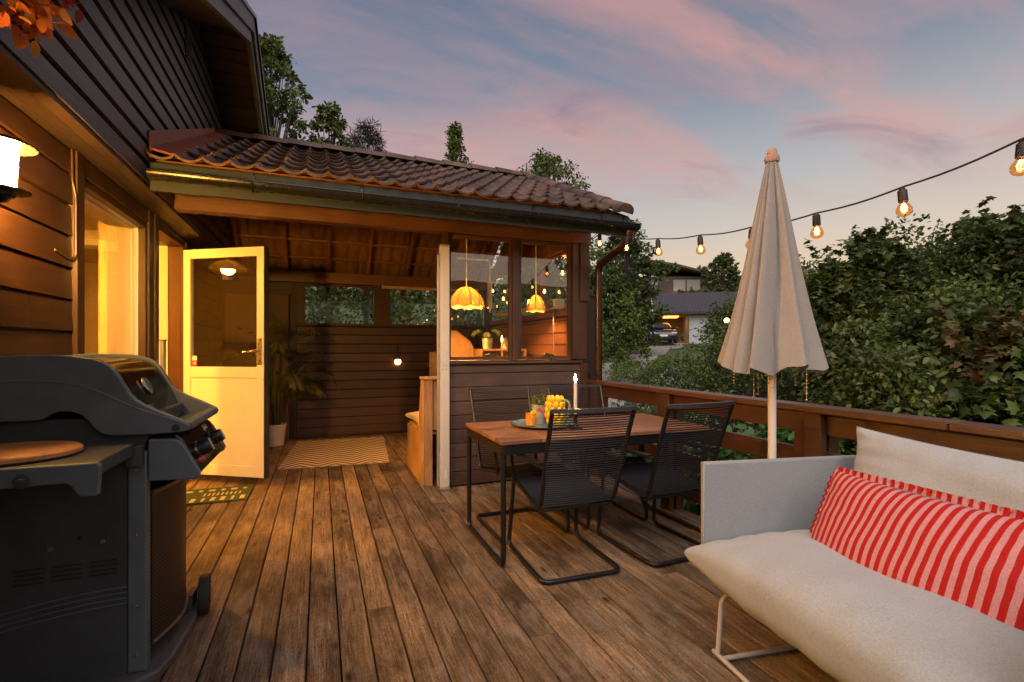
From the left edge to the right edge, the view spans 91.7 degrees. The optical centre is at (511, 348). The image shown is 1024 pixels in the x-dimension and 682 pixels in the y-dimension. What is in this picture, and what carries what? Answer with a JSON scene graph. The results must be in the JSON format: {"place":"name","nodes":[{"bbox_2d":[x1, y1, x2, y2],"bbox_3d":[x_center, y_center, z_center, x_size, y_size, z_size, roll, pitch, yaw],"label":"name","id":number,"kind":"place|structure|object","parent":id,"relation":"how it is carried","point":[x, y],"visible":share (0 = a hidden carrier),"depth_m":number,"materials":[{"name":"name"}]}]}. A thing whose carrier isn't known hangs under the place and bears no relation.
{"place":"outdoors","nodes":[
{"label":"outdoors","id":0,"kind":"place"},
{"bbox_2d":[0,0,269,477],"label":"wooden house","id":1,"kind":"structure","parent":0,"point":[144,271],"depth_m":3.45,"materials":[{"name":"brown"}]},
{"bbox_2d":[0,133,38,202],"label":"wall lamp","id":2,"kind":"object","parent":1,"relation":"attached to","point":[12,149],"visible":1,"depth_m":1.76,"materials":[{"name":"glass"}]},
{"bbox_2d":[0,0,84,57],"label":"hanging flowers","id":3,"kind":"object","parent":1,"relation":"hanging from","point":[35,18],"visible":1,"depth_m":1.67,"materials":[{"name":"orange plant"}]},
{"bbox_2d":[54,149,76,259],"bbox_3d":[-2.235,-0.736,2.481,0.023,0.569,0.180,0,0,-15],"label":"wall cable","id":4,"kind":"object","parent":1,"relation":"attached to","point":[75,211],"depth_m":2.56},
{"bbox_2d":[84,178,146,356],"bbox_3d":[-2.601,-0.077,3.115,0.230,1.690,1.081,0,0,-21],"label":"window","id":5,"kind":"structure","parent":1,"relation":"in","point":[126,232],"depth_m":3.57,"materials":[{"name":"white paint"}]},
{"bbox_2d":[159,340,166,371],"bbox_3d":[-2.737,0.591,3.896,0.038,1.317,0.070,0,0,-21],"label":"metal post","id":6,"kind":"object","parent":1,"relation":"in","point":[163,354],"visible":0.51,"depth_m":3.87,"materials":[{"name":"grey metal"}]},
{"bbox_2d":[183,246,268,477],"bbox_3d":[-2.649,0.125,4.552,0.872,2.090,0.118,0,0,12],"label":"door","id":7,"kind":"structure","parent":1,"relation":"in","point":[240,395],"depth_m":4.53,"materials":[{"name":"white paint"}]},
{"bbox_2d":[233,470,410,681],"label":"deck joists","id":8,"kind":"object","parent":1,"relation":"attached to","point":[309,589],"depth_m":2.69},
{"bbox_2d":[155,433,839,681],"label":"deck","id":9,"kind":"structure","parent":8,"relation":"on","point":[610,631],"depth_m":2.54,"materials":[{"name":"wood"}]},
{"bbox_2d":[0,353,225,681],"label":"gas grill","id":10,"kind":"object","parent":9,"relation":"on","point":[93,588],"visible":1,"depth_m":1.79,"materials":[{"name":"black metal"}]},
{"bbox_2d":[0,441,83,465],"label":"cutting board","id":11,"kind":"object","parent":10,"relation":"on","point":[15,453],"visible":1,"depth_m":1.56,"materials":[{"name":"brown wood"}]},
{"bbox_2d":[150,479,188,643],"bbox_3d":[-1.431,0.835,2.120,0.068,0.588,0.471,0,0,-21],"label":"front door","id":12,"kind":"structure","parent":10,"relation":"in","point":[169,598],"depth_m":1.99,"materials":[{"name":"metal"}]},
{"bbox_2d":[186,485,254,504],"bbox_3d":[-2.541,1.242,4.197,0.600,0.010,0.460,0,0,-20],"label":"doormat","id":13,"kind":"object","parent":9,"relation":"on","point":[215,495],"visible":0.84,"depth_m":4.21,"materials":[{"name":"fabric"}]},
{"bbox_2d":[213,312,340,446],"bbox_3d":[-3.035,0.411,6.404,1.444,1.671,1.256,0,0,7],"label":"potted palm","id":14,"kind":"object","parent":9,"relation":"on","point":[277,428],"visible":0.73,"depth_m":6.30,"materials":[{"name":"green plant"}]},
{"bbox_2d":[278,437,388,469],"bbox_3d":[-2.101,1.241,6.028,1.112,0.010,1.610,0,0,-17],"label":"woven rug","id":15,"kind":"object","parent":9,"relation":"on","point":[330,452],"visible":1,"depth_m":5.86,"materials":[{"name":"fabric"}]},
{"bbox_2d":[145,128,640,485],"bbox_3d":[-1.407,-0.333,5.620,3.820,3.974,4.209,0,0,-21],"label":"roofed porch","id":16,"kind":"object","parent":9,"relation":"on","point":[327,215],"visible":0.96,"depth_m":4.94,"materials":[{"name":"brown"}]},
{"bbox_2d":[395,341,400,364],"bbox_3d":[-1.669,0.067,7.256,0.088,0.345,0.088,0,0,-21],"label":"ball lamp","id":17,"kind":"object","parent":16,"relation":"hanging from","point":[397,361],"visible":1,"depth_m":7.23,"materials":[{"name":"white glass"}]},
{"bbox_2d":[382,284,477,291],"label":"beam","id":18,"kind":"structure","parent":16,"relation":"attached to","point":[411,288],"depth_m":7.29,"materials":[{"name":"wood"}]},
{"bbox_2d":[437,244,449,489],"bbox_3d":[-0.608,0.166,4.393,0.112,2.160,0.065,0,0,-21],"label":"wooden porch post","id":19,"kind":"object","parent":16,"relation":"attached to","point":[443,370],"visible":1,"depth_m":4.37,"materials":[{"name":"wood"}]},
{"bbox_2d":[451,239,484,309],"bbox_3d":[-0.508,-1.034,5.538,0.391,1.173,0.392,0,0,-21],"label":"pendant lamp","id":20,"kind":"object","parent":16,"relation":"hanging from","point":[467,298],"visible":0.96,"depth_m":5.41,"materials":[{"name":"fabric"}]},
{"bbox_2d":[457,257,491,311],"bbox_3d":[-0.461,-0.781,6.146,0.445,0.662,0.040,0,0,-21],"label":"conduit pipe","id":21,"kind":"object","parent":16,"relation":"attached to","point":[489,295],"visible":1,"depth_m":6.20,"materials":[{"name":"metal"}]},
{"bbox_2d":[449,234,511,359],"bbox_3d":[-0.298,-0.466,4.625,0.623,1.143,0.045,0,0,-21],"label":"window","id":22,"kind":"structure","parent":16,"relation":"in","point":[457,236],"depth_m":4.66,"materials":[{"name":"brown glass"}]},
{"bbox_2d":[492,265,566,301],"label":"fairy lights","id":23,"kind":"object","parent":16,"relation":"hanging from","point":[562,273],"visible":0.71,"depth_m":5.60},
{"bbox_2d":[496,299,564,350],"bbox_3d":[0.145,-0.249,6.262,0.130,0.562,2.020,0,0,-21],"label":"patio heater","id":24,"kind":"object","parent":16,"relation":"attached to","point":[553,305],"visible":0.77,"depth_m":5.45,"materials":[{"name":"metal"}]},
{"bbox_2d":[494,251,566,281],"bbox_3d":[0.170,-0.725,6.379,0.030,0.626,2.820,0,0,-21],"label":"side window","id":25,"kind":"structure","parent":16,"relation":"in","point":[565,252],"depth_m":5.56,"materials":[{"name":"clear glass"}]},
{"bbox_2d":[527,245,544,311],"bbox_3d":[0.261,-0.854,5.407,0.199,0.911,0.203,0,0,-21],"label":"bell lamp","id":26,"kind":"object","parent":16,"relation":"hanging from","point":[535,303],"visible":1,"depth_m":5.36,"materials":[{"name":"fabric"}]},
{"bbox_2d":[519,240,570,358],"bbox_3d":[0.318,-0.466,4.863,0.563,1.143,0.045,0,0,-21],"label":"window","id":27,"kind":"structure","parent":16,"relation":"in","point":[568,246],"depth_m":4.91,"materials":[{"name":"brown glass"}]},
{"bbox_2d":[582,294,594,379],"bbox_3d":[0.793,0.432,5.146,0.195,2.035,0.070,0,0,-21],"label":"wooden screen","id":28,"kind":"object","parent":16,"relation":"attached to","point":[590,360],"visible":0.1,"depth_m":5.14,"materials":[{"name":"brown"}]},
{"bbox_2d":[589,137,1023,254],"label":"string lights","id":29,"kind":"object","parent":16,"relation":"hanging from","point":[902,194],"visible":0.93,"depth_m":2.30,"materials":[{"name":"black rubber"}]},
{"bbox_2d":[408,376,436,485],"bbox_3d":[-0.226,0.753,5.141,1.580,0.988,0.845,0,0,-21],"label":"corner bench","id":30,"kind":"object","parent":9,"relation":"on","point":[422,446],"visible":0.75,"depth_m":4.53,"materials":[{"name":"brown wood"}]},
{"bbox_2d":[405,411,418,424],"bbox_3d":[-0.322,0.715,5.278,1.500,0.130,0.720,0,0,-21],"label":"bench cushion","id":31,"kind":"object","parent":30,"relation":"on","point":[414,416],"visible":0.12,"depth_m":5.15,"materials":[{"name":"beige fabric"}]},
{"bbox_2d":[499,352,566,378],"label":"potted fern","id":32,"kind":"object","parent":31,"relation":"on","point":[547,354],"visible":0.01,"depth_m":4.93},
{"bbox_2d":[429,328,473,379],"bbox_3d":[-0.765,0.497,6.538,0.560,1.500,0.450,0,0,-21],"label":"bench","id":33,"kind":"object","parent":9,"relation":"on","point":[461,345],"visible":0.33,"depth_m":6.34,"materials":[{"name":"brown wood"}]},
{"bbox_2d":[169,475,767,678],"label":"deck screws","id":34,"kind":"object","parent":9,"relation":"on","point":[449,621],"visible":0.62,"depth_m":2.44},
{"bbox_2d":[474,349,525,359],"bbox_3d":[-0.148,0.627,6.106,0.580,1.240,0.300,0,0,-21],"label":"plant shelf","id":35,"kind":"object","parent":9,"relation":"on","point":[480,352],"visible":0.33,"depth_m":6.08,"materials":[{"name":"brown wood"}]},
{"bbox_2d":[471,329,503,348],"bbox_3d":[-0.308,-0.114,6.008,0.415,0.242,0.342,0,0,6],"label":"flower pot","id":36,"kind":"object","parent":35,"relation":"on","point":[487,342],"visible":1,"depth_m":5.99,"materials":[{"name":"yellow ceramic"}]},
{"bbox_2d":[469,387,569,542],"bbox_3d":[0.027,0.776,3.565,0.550,0.940,0.737,0,0,-22],"label":"cord chair","id":37,"kind":"object","parent":9,"relation":"on","point":[526,468],"visible":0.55,"depth_m":3.71,"materials":[{"name":"black metal"}]},
{"bbox_2d":[507,405,637,584],"bbox_3d":[0.320,0.776,2.872,0.550,0.940,0.737,0,0,-19],"label":"cord chair","id":38,"kind":"object","parent":9,"relation":"on","point":[575,489],"visible":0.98,"depth_m":2.68,"materials":[{"name":"black metal"}]},
{"bbox_2d":[466,413,709,566],"bbox_3d":[0.497,0.884,3.386,1.475,0.726,0.736,0,0,-21],"label":"dining table","id":39,"kind":"object","parent":9,"relation":"on","point":[503,439],"visible":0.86,"depth_m":3.13,"materials":[{"name":"brown wood"}]},
{"bbox_2d":[511,419,573,428],"bbox_3d":[0.203,0.509,3.348,0.427,0.019,0.427,0,0,-21],"label":"serving tray","id":40,"kind":"object","parent":39,"relation":"on","point":[520,423],"visible":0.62,"depth_m":3.30,"materials":[{"name":"metal"}]},
{"bbox_2d":[525,410,537,425],"bbox_3d":[0.126,0.458,3.286,0.082,0.108,0.082,0,0,-21],"label":"drinking glass","id":41,"kind":"object","parent":40,"relation":"on","point":[531,416],"visible":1,"depth_m":3.26,"materials":[{"name":"orange"}]},
{"bbox_2d":[526,389,550,423],"bbox_3d":[0.180,0.396,3.409,0.189,0.232,0.202,0,0,-21],"label":"table flower pot","id":42,"kind":"object","parent":40,"relation":"on","point":[537,403],"visible":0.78,"depth_m":3.36,"materials":[{"name":"ceramic"}]},
{"bbox_2d":[544,395,570,426],"bbox_3d":[0.291,0.413,3.288,0.147,0.199,0.171,0,0,-21],"label":"lemon jug","id":43,"kind":"object","parent":40,"relation":"on","point":[555,402],"visible":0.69,"depth_m":3.25,"materials":[{"name":"yellow ceramic"}]},
{"bbox_2d":[569,374,581,428],"bbox_3d":[0.412,0.342,3.224,0.094,0.354,0.094,0,0,-21],"label":"table candle","id":44,"kind":"object","parent":39,"relation":"on","point":[575,394],"visible":0.73,"depth_m":3.21,"materials":[{"name":"white wax"}]},
{"bbox_2d":[547,384,647,528],"bbox_3d":[0.627,0.776,3.813,0.550,0.940,0.737,0,0,-19],"label":"cord chair","id":45,"kind":"object","parent":9,"relation":"on","point":[630,460],"visible":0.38,"depth_m":3.90,"materials":[{"name":"black metal"}]},
{"bbox_2d":[597,401,735,566],"bbox_3d":[0.938,0.776,3.094,0.550,0.940,0.737,0,0,-24],"label":"cord chair","id":46,"kind":"object","parent":9,"relation":"on","point":[656,479],"visible":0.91,"depth_m":2.90,"materials":[{"name":"black metal"}]},
{"bbox_2d":[718,148,828,458],"bbox_3d":[1.236,0.150,2.354,0.534,2.193,0.433,0,0,-21],"label":"parasol","id":47,"kind":"object","parent":9,"relation":"on","point":[772,330],"visible":0.98,"depth_m":2.26,"materials":[{"name":"canvas"},{"name":"light wood"}]},
{"bbox_2d":[701,455,855,681],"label":"outdoor sofa","id":48,"kind":"object","parent":9,"relation":"on","point":[739,498],"visible":0.32,"depth_m":2.18,"materials":[{"name":"fabric"}]},
{"bbox_2d":[684,530,1023,681],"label":"seat cushion","id":49,"kind":"object","parent":48,"relation":"on","point":[833,613],"visible":0.69,"depth_m":1.45,"materials":[{"name":"fabric"}]},
{"bbox_2d":[810,466,1023,630],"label":"striped pillow","id":50,"kind":"object","parent":49,"relation":"on","point":[970,558],"visible":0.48,"depth_m":1.56,"materials":[{"name":"fabric"}]},
{"bbox_2d":[853,427,1023,514],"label":"back cushion","id":51,"kind":"object","parent":49,"relation":"on","point":[998,481],"visible":0.45,"depth_m":1.80,"materials":[{"name":"fabric"}]},
{"bbox_2d":[587,380,1023,510],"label":"deck railing","id":52,"kind":"object","parent":9,"relation":"on","point":[819,429],"visible":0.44,"depth_m":2.74,"materials":[{"name":"wood"}]},
{"bbox_3d":[-0.106,0.759,5.662,0.289,0.977,0.270,0,0,-21],"label":"candle stool","id":53,"kind":"object","parent":9,"relation":"on","visible":0},
{"bbox_2d":[501,337,502,359],"bbox_3d":[-0.115,0.062,5.658,0.022,0.415,0.021,0,0,-21],"label":"taper candle","id":54,"kind":"object","parent":53,"relation":"on","point":[501,347],"visible":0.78,"depth_m":5.65,"materials":[{"name":"wax"}]},
{"bbox_2d":[503,337,507,348],"bbox_3d":[-0.081,-0.066,6.100,0.090,0.145,0.090,0,0,-21],"label":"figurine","id":55,"kind":"object","parent":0,"point":[505,343],"visible":0.89,"depth_m":6.07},
{"bbox_2d":[237,301,798,680],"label":"ground","id":56,"kind":"structure","parent":0,"point":[494,312],"depth_m":50.53,"materials":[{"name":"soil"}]},
{"bbox_2d":[228,32,321,281],"bbox_3d":[-7.995,-4.768,16.759,3.830,11.597,4.454,0,0,13],"label":"birch tree","id":57,"kind":"object","parent":56,"relation":"on","point":[276,62],"visible":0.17,"depth_m":16.37,"materials":[{"name":"green plant"}]},
{"bbox_2d":[304,100,356,321],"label":"birch tree","id":58,"kind":"object","parent":56,"relation":"on","point":[329,122],"visible":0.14,"depth_m":18.12,"materials":[{"name":"green plant"}]},
{"bbox_2d":[290,282,372,323],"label":"hedge shrub","id":59,"kind":"object","parent":56,"relation":"on","point":[319,307],"visible":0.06,"depth_m":9.33,"materials":[{"name":"green plant"}]},
{"bbox_2d":[312,116,390,321],"bbox_3d":[-6.421,-4.896,22.804,6.085,11.104,4.848,0,0,32],"label":"pine tree","id":60,"kind":"object","parent":56,"relation":"on","point":[365,130],"visible":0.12,"depth_m":22.25,"materials":[{"name":"green plant"}]},
{"bbox_2d":[315,287,436,324],"bbox_3d":[-2.739,-0.306,10.369,3.086,4.032,3.447,0,0,24],"label":"hedge shrub","id":61,"kind":"object","parent":56,"relation":"on","point":[397,319],"visible":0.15,"depth_m":10.07,"materials":[{"name":"green plant"}]},
{"bbox_2d":[362,288,415,323],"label":"young tree","id":62,"kind":"object","parent":56,"relation":"on","point":[400,304],"visible":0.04,"depth_m":20.23,"materials":[{"name":"green plant"}]},
{"bbox_2d":[428,121,497,324],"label":"slender birch","id":63,"kind":"object","parent":56,"relation":"on","point":[455,139],"visible":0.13,"depth_m":28.03,"materials":[{"name":"green plant"}]},
{"bbox_2d":[409,256,532,326],"bbox_3d":[-1.167,-0.296,10.888,3.235,4.007,3.448,0,0,36],"label":"hedge shrub","id":64,"kind":"object","parent":56,"relation":"on","point":[478,320],"visible":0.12,"depth_m":10.66,"materials":[{"name":"green plant"}]},
{"bbox_2d":[499,147,617,313],"bbox_3d":[2.221,-4.602,24.645,6.301,10.361,6.579,0,0,-21],"label":"weeping birch","id":65,"kind":"object","parent":56,"relation":"on","point":[544,167],"visible":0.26,"depth_m":24.19,"materials":[{"name":"green plant"}]},
{"bbox_2d":[550,295,605,368],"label":"sapling","id":66,"kind":"object","parent":56,"relation":"on","point":[565,299],"visible":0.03,"depth_m":16.09,"materials":[{"name":"green plant"}]},
{"bbox_2d":[602,302,614,362],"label":"sapling","id":67,"kind":"object","parent":56,"relation":"on","point":[604,353],"visible":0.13,"depth_m":19.72,"materials":[{"name":"green plant"}]},
{"bbox_2d":[590,264,646,359],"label":"broadleaf tree","id":68,"kind":"object","parent":56,"relation":"on","point":[611,284],"visible":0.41,"depth_m":22.26,"materials":[{"name":"green plant"}]},
{"bbox_2d":[305,210,944,306],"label":"woods","id":69,"kind":"object","parent":56,"relation":"on","point":[895,226],"visible":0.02,"depth_m":60.85,"materials":[{"name":"green plant"}]},
{"bbox_2d":[607,291,654,373],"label":"sapling","id":70,"kind":"object","parent":56,"relation":"on","point":[625,315],"visible":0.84,"depth_m":15.58,"materials":[{"name":"green plant"}]},
{"bbox_2d":[610,270,661,351],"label":"broadleaf tree","id":71,"kind":"object","parent":56,"relation":"on","point":[656,341],"visible":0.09,"depth_m":26.45,"materials":[{"name":"green plant"}]},
{"bbox_2d":[596,218,680,340],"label":"broadleaf tree","id":72,"kind":"object","parent":56,"relation":"on","point":[634,249],"visible":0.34,"depth_m":25.40,"materials":[{"name":"green plant"}]},
{"bbox_2d":[602,356,687,383],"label":"bush","id":73,"kind":"object","parent":56,"relation":"on","point":[624,372],"visible":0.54,"depth_m":13.56,"materials":[{"name":"green plant"}]},
{"bbox_2d":[617,358,691,387],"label":"bush","id":74,"kind":"object","parent":56,"relation":"on","point":[669,366],"visible":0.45,"depth_m":12.15,"materials":[{"name":"green plant"}]},
{"bbox_2d":[617,443,699,509],"bbox_3d":[1.470,1.483,5.092,1.422,1.321,1.334,0,0,4],"label":"ground elder","id":75,"kind":"object","parent":56,"relation":"on","point":[649,461],"depth_m":5.12,"materials":[{"name":"green plant"}]},
{"bbox_2d":[621,256,720,292],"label":"hillside house","id":76,"kind":"structure","parent":56,"relation":"on","point":[693,279],"depth_m":57.96,"materials":[{"name":"brown wood"}]},
{"bbox_2d":[673,280,699,290],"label":"window","id":77,"kind":"structure","parent":76,"relation":"in","point":[677,284],"depth_m":57.92,"materials":[{"name":"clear glass"}]},
{"bbox_2d":[677,286,700,292],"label":"skyline tree","id":78,"kind":"object","parent":56,"relation":"on","point":[691,291],"visible":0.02,"depth_m":45.07,"materials":[{"name":"green plant"}]},
{"bbox_2d":[620,362,765,433],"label":"wild flowers","id":79,"kind":"object","parent":56,"relation":"on","point":[687,389],"visible":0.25,"depth_m":9.94,"materials":[{"name":"white plant"}]},
{"bbox_2d":[651,291,737,343],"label":"garage","id":80,"kind":"structure","parent":56,"relation":"on","point":[688,312],"depth_m":34.97,"materials":[{"name":"grey tile"}]},
{"bbox_2d":[611,359,799,457],"bbox_3d":[4.182,1.182,10.138,3.387,1.754,10.296,0,0,28],"label":"ground cover","id":81,"kind":"object","parent":56,"relation":"on","point":[671,383],"visible":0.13,"depth_m":10.79,"materials":[{"name":"green plant"}]},
{"bbox_2d":[699,251,741,291],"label":"skyline tree","id":82,"kind":"object","parent":56,"relation":"on","point":[723,261],"visible":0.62,"depth_m":45.86,"materials":[{"name":"green plant"}]},
{"bbox_2d":[684,424,759,516],"bbox_3d":[1.780,1.503,4.205,1.270,1.655,1.448,0,0,35],"label":"ground elder","id":83,"kind":"object","parent":56,"relation":"on","point":[724,454],"visible":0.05,"depth_m":4.27,"materials":[{"name":"green plant"}]},
{"bbox_2d":[716,304,728,384],"bbox_3d":[3.679,0.313,8.698,0.090,2.205,0.300,0,0,-21],"label":"garden lamp","id":84,"kind":"object","parent":56,"relation":"on","point":[726,319],"visible":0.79,"depth_m":8.60,"materials":[{"name":"white metal"}]},
{"bbox_2d":[644,311,804,452],"bbox_3d":[3.446,0.535,8.136,2.739,2.487,2.816,0,0,-21],"label":"flowering shrub","id":85,"kind":"object","parent":56,"relation":"on","point":[709,368],"visible":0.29,"depth_m":7.99,"materials":[{"name":"green plant"}]},
{"bbox_2d":[602,353,850,476],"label":"grass","id":86,"kind":"structure","parent":56,"relation":"on","point":[665,358],"depth_m":19.67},
{"bbox_2d":[668,285,794,421],"bbox_3d":[4.697,0.133,10.041,2.878,2.917,2.930,0,0,31],"label":"flowering shrub","id":87,"kind":"object","parent":56,"relation":"on","point":[727,313],"visible":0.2,"depth_m":10.06,"materials":[{"name":"green plant"}]},
{"bbox_2d":[687,282,786,379],"bbox_3d":[6.288,-0.303,13.664,2.932,3.019,2.663,0,0,21],"label":"flowering shrub","id":88,"kind":"object","parent":56,"relation":"on","point":[714,345],"visible":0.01,"depth_m":13.50,"materials":[{"name":"green plant"}]},
{"bbox_2d":[731,422,793,459],"bbox_3d":[2.550,1.395,4.709,1.512,1.722,1.519,0,0,-21],"label":"ground elder","id":89,"kind":"object","parent":56,"relation":"on","point":[787,436],"visible":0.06,"depth_m":4.77,"materials":[{"name":"green plant"}]},
{"bbox_2d":[754,255,860,399],"bbox_3d":[5.786,-0.133,9.349,2.499,3.227,2.683,0,0,33],"label":"broadleaf tree","id":90,"kind":"object","parent":56,"relation":"on","point":[810,271],"visible":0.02,"depth_m":9.51,"materials":[{"name":"green plant"}]},
{"bbox_2d":[780,238,897,454],"bbox_3d":[4.537,0.084,6.903,1.772,3.384,2.043,0,0,-21],"label":"maple tree","id":91,"kind":"object","parent":56,"relation":"on","point":[833,295],"visible":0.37,"depth_m":6.83,"materials":[{"name":"green plant"}]},
{"bbox_2d":[765,296,912,454],"bbox_3d":[3.661,0.724,5.514,2.204,2.586,1.940,0,0,-21],"label":"leafy shrub","id":92,"kind":"object","parent":56,"relation":"on","point":[845,340],"visible":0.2,"depth_m":5.31,"materials":[{"name":"green plant"}]},
{"bbox_2d":[841,218,894,274],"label":"maple tree","id":93,"kind":"object","parent":56,"relation":"on","point":[851,246],"visible":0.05,"depth_m":9.82,"materials":[{"name":"green plant"}]},
{"bbox_2d":[800,227,939,401],"bbox_3d":[5.509,-0.031,7.141,2.449,3.474,2.594,0,0,-21],"label":"maple tree","id":94,"kind":"object","parent":56,"relation":"on","point":[898,256],"visible":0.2,"depth_m":7.17,"materials":[{"name":"green plant"}]},
{"bbox_2d":[779,322,967,454],"bbox_3d":[3.391,0.934,4.564,1.835,2.388,1.912,0,0,37],"label":"leafy shrub","id":95,"kind":"object","parent":56,"relation":"on","point":[897,381],"visible":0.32,"depth_m":4.52,"materials":[{"name":"green plant"}]},
{"bbox_2d":[892,220,951,281],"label":"broadleaf tree","id":96,"kind":"object","parent":56,"relation":"on","point":[920,251],"visible":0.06,"depth_m":9.85,"materials":[{"name":"green plant"}]},
{"bbox_2d":[843,218,1017,375],"bbox_3d":[6.191,-0.049,6.990,2.674,3.494,2.605,0,0,37],"label":"broadleaf tree","id":97,"kind":"object","parent":56,"relation":"on","point":[950,260],"visible":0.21,"depth_m":6.81,"materials":[{"name":"green plant"}]},
{"bbox_2d":[848,244,1023,448],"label":"broadleaf tree","id":98,"kind":"object","parent":56,"relation":"on","point":[955,297],"visible":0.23,"depth_m":5.47,"materials":[{"name":"green plant"}]},
{"bbox_2d":[873,273,1023,415],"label":"maple tree","id":99,"kind":"object","parent":56,"relation":"on","point":[974,319],"visible":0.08,"depth_m":4.96,"materials":[{"name":"green plant"}]},
{"bbox_2d":[911,196,1023,345],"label":"maple tree","id":100,"kind":"object","parent":56,"relation":"on","point":[991,231],"visible":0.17,"depth_m":6.46,"materials":[{"name":"green plant"}]},
{"bbox_2d":[914,205,1023,342],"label":"maple tree","id":101,"kind":"object","parent":56,"relation":"on","point":[1013,216],"visible":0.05,"depth_m":6.31,"materials":[{"name":"green plant"}]},
{"bbox_2d":[932,210,1006,273],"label":"maple tree","id":102,"kind":"object","parent":56,"relation":"on","point":[976,220],"visible":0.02,"depth_m":9.46,"materials":[{"name":"green plant"}]},
{"bbox_2d":[918,333,1023,426],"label":"maple tree","id":103,"kind":"object","parent":56,"relation":"on","point":[975,407],"visible":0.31,"depth_m":4.18,"materials":[{"name":"green plant"}]},
{"bbox_2d":[921,303,1023,423],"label":"young maple","id":104,"kind":"object","parent":56,"relation":"on","point":[1006,329],"visible":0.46,"depth_m":4.48,"materials":[{"name":"green plant"}]},
{"bbox_2d":[982,204,1023,225],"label":"maple tree","id":105,"kind":"object","parent":56,"relation":"on","point":[1016,207],"visible":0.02,"depth_m":9.38,"materials":[{"name":"green plant"}]},
{"bbox_2d":[228,0,1023,302],"label":"sky","id":106,"kind":"structure","parent":0,"point":[672,111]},
{"bbox_2d":[602,337,688,406],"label":"gravel path","id":107,"kind":"structure","parent":0,"point":[663,348],"depth_m":23.59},
{"bbox_2d":[644,323,677,342],"bbox_3d":[10.268,-1.081,34.434,2.206,1.470,4.535,0,0,11],"label":"parked car","id":108,"kind":"object","parent":107,"relation":"on","point":[667,332],"visible":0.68,"depth_m":32.62,"materials":[{"name":"black metal"}]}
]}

